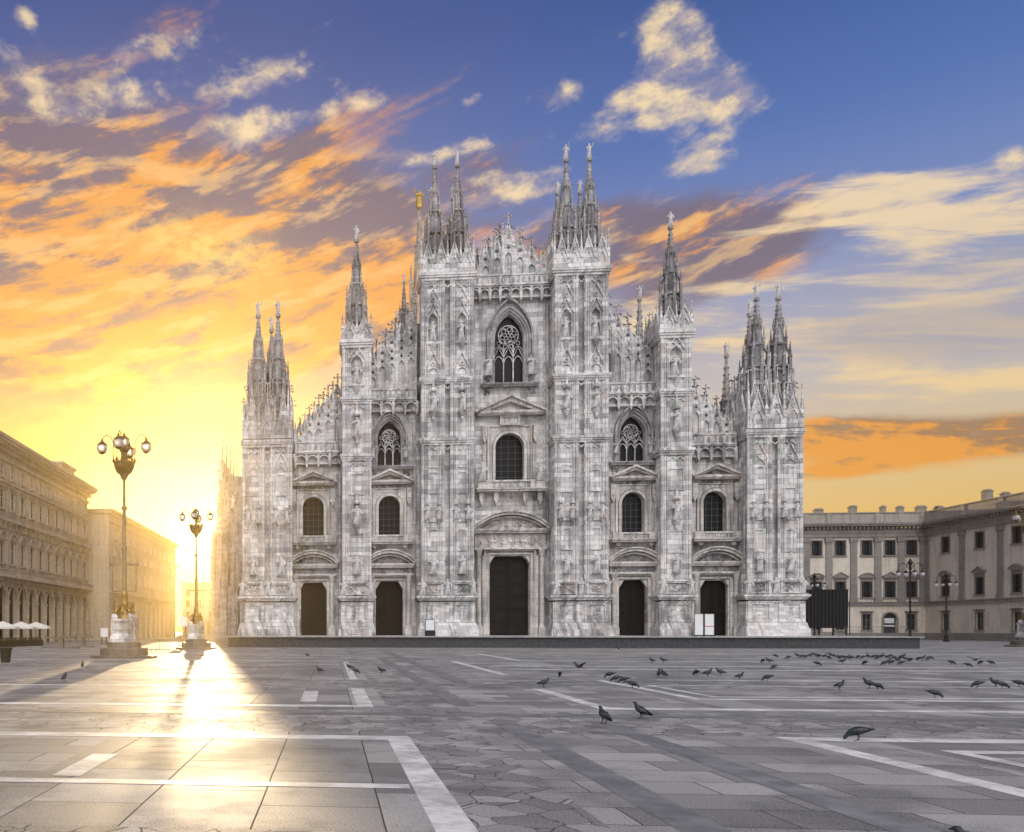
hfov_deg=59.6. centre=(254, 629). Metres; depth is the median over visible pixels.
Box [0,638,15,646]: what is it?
planter
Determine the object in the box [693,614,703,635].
sign board
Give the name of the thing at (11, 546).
window
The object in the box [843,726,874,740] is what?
pigeon
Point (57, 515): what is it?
window
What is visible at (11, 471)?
window
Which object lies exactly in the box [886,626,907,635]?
crowd barrier
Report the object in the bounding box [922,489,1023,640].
palace wing
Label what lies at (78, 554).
window
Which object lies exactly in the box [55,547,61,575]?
window
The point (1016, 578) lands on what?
window
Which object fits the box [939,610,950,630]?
window
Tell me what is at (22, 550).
window
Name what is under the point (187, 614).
window
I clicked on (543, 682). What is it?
pigeon
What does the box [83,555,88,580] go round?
window
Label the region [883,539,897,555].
window
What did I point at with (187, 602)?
window
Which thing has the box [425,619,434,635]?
sign board
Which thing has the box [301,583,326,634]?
door
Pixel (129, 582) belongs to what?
window
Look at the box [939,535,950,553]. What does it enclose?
window
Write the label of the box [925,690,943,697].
pigeon
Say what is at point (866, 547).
window
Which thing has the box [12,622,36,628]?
parasol
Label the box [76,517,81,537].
window
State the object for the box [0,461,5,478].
window
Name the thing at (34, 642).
planter
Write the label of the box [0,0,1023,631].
sky
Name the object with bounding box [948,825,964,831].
pigeon
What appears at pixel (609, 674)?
pigeon
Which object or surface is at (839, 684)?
pigeon
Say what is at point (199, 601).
window
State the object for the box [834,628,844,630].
window
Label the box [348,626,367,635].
crowd barrier
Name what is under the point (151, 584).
stone building
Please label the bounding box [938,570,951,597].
window
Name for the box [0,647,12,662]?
litter bin
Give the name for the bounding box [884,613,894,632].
door
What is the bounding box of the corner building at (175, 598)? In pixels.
[175,565,177,634]
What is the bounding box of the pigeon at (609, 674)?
[604,672,614,677]
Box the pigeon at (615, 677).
[610,675,622,681]
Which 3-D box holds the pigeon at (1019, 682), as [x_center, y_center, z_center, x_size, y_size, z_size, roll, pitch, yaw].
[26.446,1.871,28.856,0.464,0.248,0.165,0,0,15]
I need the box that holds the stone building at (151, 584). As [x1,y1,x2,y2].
[54,508,178,639]
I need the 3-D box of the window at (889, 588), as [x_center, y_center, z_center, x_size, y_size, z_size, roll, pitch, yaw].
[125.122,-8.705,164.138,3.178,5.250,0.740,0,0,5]
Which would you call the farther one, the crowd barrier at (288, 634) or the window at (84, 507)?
the window at (84, 507)
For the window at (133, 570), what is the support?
in the stone building at (151, 584)
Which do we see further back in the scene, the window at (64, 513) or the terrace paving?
the window at (64, 513)
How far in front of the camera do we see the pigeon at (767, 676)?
32.25 m
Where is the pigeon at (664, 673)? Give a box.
[661,669,667,677]
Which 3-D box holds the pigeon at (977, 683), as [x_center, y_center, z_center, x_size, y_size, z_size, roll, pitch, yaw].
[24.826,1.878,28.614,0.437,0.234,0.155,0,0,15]
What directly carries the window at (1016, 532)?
in the palace wing at (976, 549)
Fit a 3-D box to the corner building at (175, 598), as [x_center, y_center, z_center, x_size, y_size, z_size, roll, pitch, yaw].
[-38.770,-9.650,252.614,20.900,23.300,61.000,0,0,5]
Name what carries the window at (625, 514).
in the cathedral
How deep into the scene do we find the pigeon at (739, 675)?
32.85 m
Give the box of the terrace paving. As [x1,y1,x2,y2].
[224,635,924,637]
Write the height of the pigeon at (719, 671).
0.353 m
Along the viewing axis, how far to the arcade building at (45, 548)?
128.98 m
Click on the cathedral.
(508, 439)
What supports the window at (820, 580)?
in the palace wing at (861, 556)
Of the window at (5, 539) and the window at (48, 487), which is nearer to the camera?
the window at (5, 539)
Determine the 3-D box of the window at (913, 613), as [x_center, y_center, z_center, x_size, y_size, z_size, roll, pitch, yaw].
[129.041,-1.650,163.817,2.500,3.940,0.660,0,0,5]
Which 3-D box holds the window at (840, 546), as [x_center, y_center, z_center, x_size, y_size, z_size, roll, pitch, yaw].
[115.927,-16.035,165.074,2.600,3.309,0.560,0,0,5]
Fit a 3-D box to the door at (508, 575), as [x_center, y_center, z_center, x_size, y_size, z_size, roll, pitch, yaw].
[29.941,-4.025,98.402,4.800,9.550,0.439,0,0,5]
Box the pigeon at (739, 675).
[734,672,744,679]
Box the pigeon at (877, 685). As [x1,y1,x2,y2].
[870,683,883,689]
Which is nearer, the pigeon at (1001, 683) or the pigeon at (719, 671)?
the pigeon at (1001, 683)
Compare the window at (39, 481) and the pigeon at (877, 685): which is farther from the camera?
the window at (39, 481)
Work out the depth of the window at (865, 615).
164.59 m
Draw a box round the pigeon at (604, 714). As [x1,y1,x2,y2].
[598,705,612,723]
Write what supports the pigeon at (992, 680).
on the dark paving strips at (676, 815)
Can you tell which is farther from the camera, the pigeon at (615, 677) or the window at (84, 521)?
the window at (84, 521)
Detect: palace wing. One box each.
[782,505,927,639]
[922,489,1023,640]
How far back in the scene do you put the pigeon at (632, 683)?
28.33 m
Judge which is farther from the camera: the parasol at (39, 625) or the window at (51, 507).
the window at (51, 507)
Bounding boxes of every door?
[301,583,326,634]
[376,582,401,634]
[489,556,527,635]
[619,580,643,635]
[700,581,725,635]
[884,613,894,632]
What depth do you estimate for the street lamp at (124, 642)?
58.16 m
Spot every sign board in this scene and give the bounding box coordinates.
[100,628,107,644]
[179,617,186,645]
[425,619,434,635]
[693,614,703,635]
[704,614,714,635]
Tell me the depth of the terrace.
89.60 m
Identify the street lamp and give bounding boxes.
[90,430,156,658]
[176,507,216,648]
[805,573,825,634]
[896,558,924,635]
[934,572,957,641]
[1004,509,1023,646]
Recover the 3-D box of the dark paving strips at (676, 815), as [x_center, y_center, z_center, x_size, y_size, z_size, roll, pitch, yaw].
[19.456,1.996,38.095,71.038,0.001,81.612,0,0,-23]
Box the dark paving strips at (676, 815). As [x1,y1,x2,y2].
[0,650,1023,831]
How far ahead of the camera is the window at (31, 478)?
124.09 m
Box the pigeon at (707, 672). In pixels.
[702,668,712,676]
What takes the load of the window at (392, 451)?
in the cathedral
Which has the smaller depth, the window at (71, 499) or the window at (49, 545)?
the window at (49, 545)
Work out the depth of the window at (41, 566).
128.19 m
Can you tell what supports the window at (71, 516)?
in the arcade building at (45, 548)
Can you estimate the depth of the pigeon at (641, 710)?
18.57 m
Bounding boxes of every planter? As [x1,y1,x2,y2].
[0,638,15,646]
[6,637,28,646]
[22,637,43,645]
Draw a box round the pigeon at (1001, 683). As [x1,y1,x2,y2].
[994,681,1009,688]
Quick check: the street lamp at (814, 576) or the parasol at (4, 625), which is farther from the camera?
the street lamp at (814, 576)
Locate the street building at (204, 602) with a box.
[180,582,210,634]
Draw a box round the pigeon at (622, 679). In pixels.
[618,677,630,682]
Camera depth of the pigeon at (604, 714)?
17.54 m
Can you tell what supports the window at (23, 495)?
in the arcade building at (45, 548)
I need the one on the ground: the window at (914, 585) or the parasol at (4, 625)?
the parasol at (4, 625)
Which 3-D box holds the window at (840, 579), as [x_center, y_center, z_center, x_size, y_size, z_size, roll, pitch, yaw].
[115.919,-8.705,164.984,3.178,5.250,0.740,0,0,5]
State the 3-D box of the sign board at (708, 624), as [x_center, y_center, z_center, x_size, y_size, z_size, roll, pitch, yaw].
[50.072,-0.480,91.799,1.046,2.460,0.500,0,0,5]
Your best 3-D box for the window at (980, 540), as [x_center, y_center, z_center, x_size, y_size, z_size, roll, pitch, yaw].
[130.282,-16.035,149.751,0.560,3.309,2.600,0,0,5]
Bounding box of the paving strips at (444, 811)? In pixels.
[0,650,1023,831]
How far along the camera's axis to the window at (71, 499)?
143.26 m
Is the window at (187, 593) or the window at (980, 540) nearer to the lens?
the window at (980, 540)
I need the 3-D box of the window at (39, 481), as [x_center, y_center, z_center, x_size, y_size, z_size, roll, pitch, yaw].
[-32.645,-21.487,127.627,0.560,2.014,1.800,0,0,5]
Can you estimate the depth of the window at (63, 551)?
139.21 m
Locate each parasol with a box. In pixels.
[0,621,19,628]
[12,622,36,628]
[29,622,51,628]
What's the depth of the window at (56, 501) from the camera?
134.63 m
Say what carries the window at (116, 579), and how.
in the stone building at (151, 584)
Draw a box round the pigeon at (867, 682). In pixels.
[862,678,874,687]
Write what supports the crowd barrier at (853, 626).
on the terrace paving
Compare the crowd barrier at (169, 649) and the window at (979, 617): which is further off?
the window at (979, 617)
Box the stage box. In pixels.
[790,589,849,634]
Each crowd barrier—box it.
[144,639,159,650]
[159,640,183,650]
[260,627,278,635]
[278,627,297,634]
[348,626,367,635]
[844,626,865,635]
[866,626,886,635]
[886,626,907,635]
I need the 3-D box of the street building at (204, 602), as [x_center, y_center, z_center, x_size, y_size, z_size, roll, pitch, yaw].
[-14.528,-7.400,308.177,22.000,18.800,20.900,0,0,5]
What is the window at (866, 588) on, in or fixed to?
in the palace wing at (861, 556)
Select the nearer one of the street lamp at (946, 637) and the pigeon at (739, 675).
the pigeon at (739, 675)
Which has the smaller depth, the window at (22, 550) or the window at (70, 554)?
the window at (22, 550)
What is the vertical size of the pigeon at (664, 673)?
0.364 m
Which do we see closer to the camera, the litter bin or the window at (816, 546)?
the litter bin
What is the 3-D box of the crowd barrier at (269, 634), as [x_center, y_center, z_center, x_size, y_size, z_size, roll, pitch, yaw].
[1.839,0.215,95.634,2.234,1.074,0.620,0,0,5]
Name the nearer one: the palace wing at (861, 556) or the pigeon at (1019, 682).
the pigeon at (1019, 682)
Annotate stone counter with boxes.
[41,637,79,647]
[72,636,94,646]
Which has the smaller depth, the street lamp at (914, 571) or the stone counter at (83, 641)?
the stone counter at (83, 641)
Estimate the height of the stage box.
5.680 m
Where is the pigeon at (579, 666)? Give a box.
[573,662,586,667]
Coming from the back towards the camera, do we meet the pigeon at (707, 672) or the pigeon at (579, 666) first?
the pigeon at (579, 666)
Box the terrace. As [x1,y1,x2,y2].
[228,637,919,648]
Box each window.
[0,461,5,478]
[0,483,7,509]
[0,530,7,564]
[9,488,17,513]
[9,533,18,566]
[10,467,16,482]
[19,492,27,517]
[19,536,27,568]
[20,472,26,487]
[29,497,36,520]
[29,539,36,570]
[30,477,35,491]
[38,500,45,523]
[38,542,45,571]
[39,481,43,495]
[46,504,53,526]
[47,486,52,499]
[47,544,53,573]
[54,508,61,529]
[55,490,59,503]
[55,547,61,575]
[62,511,68,532]
[62,549,68,576]
[63,494,67,506]
[69,514,75,534]
[69,551,75,577]
[70,497,74,509]
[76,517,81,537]
[76,553,81,579]
[83,504,86,515]
[83,520,88,539]
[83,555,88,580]
[114,566,117,580]
[127,569,130,583]
[133,570,136,584]
[185,589,189,596]
[185,600,190,607]
[185,611,189,618]
[198,600,201,607]
[292,470,336,535]
[371,409,413,475]
[371,469,413,534]
[474,394,547,479]
[480,298,539,396]
[609,403,655,474]
[609,464,657,532]
[692,463,742,532]
[809,573,825,588]
[810,540,823,556]
[832,572,849,588]
[833,540,847,556]
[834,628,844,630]
[859,573,875,598]
[860,540,874,555]
[860,611,874,630]
[882,572,899,597]
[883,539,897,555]
[904,573,920,597]
[904,611,918,630]
[905,539,918,555]
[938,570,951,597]
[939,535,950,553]
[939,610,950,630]
[971,566,986,595]
[972,609,984,630]
[973,530,985,549]
[1007,564,1023,593]
[1009,524,1023,544]
[1009,608,1023,630]
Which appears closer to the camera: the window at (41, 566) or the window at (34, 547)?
the window at (34, 547)
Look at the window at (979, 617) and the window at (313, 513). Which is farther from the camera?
the window at (979, 617)
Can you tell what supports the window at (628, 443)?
in the cathedral
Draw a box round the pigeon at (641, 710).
[633,701,652,718]
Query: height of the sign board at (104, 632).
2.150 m
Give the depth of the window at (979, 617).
150.08 m
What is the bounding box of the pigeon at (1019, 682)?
[1010,680,1023,686]
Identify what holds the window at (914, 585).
in the palace wing at (861, 556)
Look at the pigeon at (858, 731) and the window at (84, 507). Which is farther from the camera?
the window at (84, 507)
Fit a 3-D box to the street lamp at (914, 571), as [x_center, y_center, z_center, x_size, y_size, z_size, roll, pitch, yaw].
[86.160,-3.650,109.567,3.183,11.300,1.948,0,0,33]
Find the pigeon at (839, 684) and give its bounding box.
[833,680,844,689]
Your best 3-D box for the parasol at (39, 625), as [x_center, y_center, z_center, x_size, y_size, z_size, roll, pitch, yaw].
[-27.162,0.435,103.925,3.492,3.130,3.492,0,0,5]
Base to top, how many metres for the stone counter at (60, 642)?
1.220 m
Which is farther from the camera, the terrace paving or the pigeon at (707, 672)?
the terrace paving
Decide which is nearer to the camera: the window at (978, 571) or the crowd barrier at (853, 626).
the crowd barrier at (853, 626)
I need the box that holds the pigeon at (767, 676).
[761,674,774,680]
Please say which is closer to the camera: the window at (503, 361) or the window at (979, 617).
the window at (503, 361)
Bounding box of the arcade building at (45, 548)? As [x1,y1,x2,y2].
[0,430,97,641]
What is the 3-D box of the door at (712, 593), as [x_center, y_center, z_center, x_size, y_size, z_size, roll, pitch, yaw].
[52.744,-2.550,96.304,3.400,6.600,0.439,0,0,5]
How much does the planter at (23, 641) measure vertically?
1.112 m
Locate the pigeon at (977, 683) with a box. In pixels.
[970,681,985,687]
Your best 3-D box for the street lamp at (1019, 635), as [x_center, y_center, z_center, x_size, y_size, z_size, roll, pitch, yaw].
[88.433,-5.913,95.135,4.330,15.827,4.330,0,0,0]
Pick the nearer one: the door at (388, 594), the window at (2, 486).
the door at (388, 594)
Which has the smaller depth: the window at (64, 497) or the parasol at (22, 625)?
the parasol at (22, 625)
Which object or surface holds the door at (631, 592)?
in the cathedral
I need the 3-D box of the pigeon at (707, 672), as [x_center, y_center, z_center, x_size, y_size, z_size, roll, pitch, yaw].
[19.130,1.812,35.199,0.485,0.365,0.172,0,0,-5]
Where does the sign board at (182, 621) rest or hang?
on the ground
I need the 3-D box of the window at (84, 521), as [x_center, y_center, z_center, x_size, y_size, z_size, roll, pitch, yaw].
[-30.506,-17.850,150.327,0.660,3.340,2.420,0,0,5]
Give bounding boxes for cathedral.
[210,143,810,638]
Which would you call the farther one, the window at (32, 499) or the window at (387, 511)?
the window at (32, 499)
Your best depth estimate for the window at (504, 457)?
97.40 m
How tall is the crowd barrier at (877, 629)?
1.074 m
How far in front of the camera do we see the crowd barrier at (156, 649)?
76.31 m
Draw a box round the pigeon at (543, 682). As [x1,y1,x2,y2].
[537,677,549,687]
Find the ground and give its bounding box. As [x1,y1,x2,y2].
[0,632,1023,831]
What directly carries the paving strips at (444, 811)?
on the ground
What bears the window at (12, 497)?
in the arcade building at (45, 548)
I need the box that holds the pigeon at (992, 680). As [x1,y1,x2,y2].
[990,677,997,686]
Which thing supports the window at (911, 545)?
in the palace wing at (861, 556)
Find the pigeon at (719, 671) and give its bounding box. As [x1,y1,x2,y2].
[716,667,726,675]
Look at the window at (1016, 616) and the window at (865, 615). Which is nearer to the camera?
the window at (1016, 616)
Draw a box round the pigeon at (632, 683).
[625,681,638,687]
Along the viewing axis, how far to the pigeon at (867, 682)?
28.13 m
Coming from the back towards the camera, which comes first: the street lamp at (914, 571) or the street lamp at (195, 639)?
the street lamp at (914, 571)
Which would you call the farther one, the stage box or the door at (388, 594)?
the stage box
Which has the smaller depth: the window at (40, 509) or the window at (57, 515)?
the window at (40, 509)
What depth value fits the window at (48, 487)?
130.81 m
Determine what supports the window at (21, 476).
in the arcade building at (45, 548)
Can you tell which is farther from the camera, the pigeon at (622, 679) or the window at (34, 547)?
the window at (34, 547)

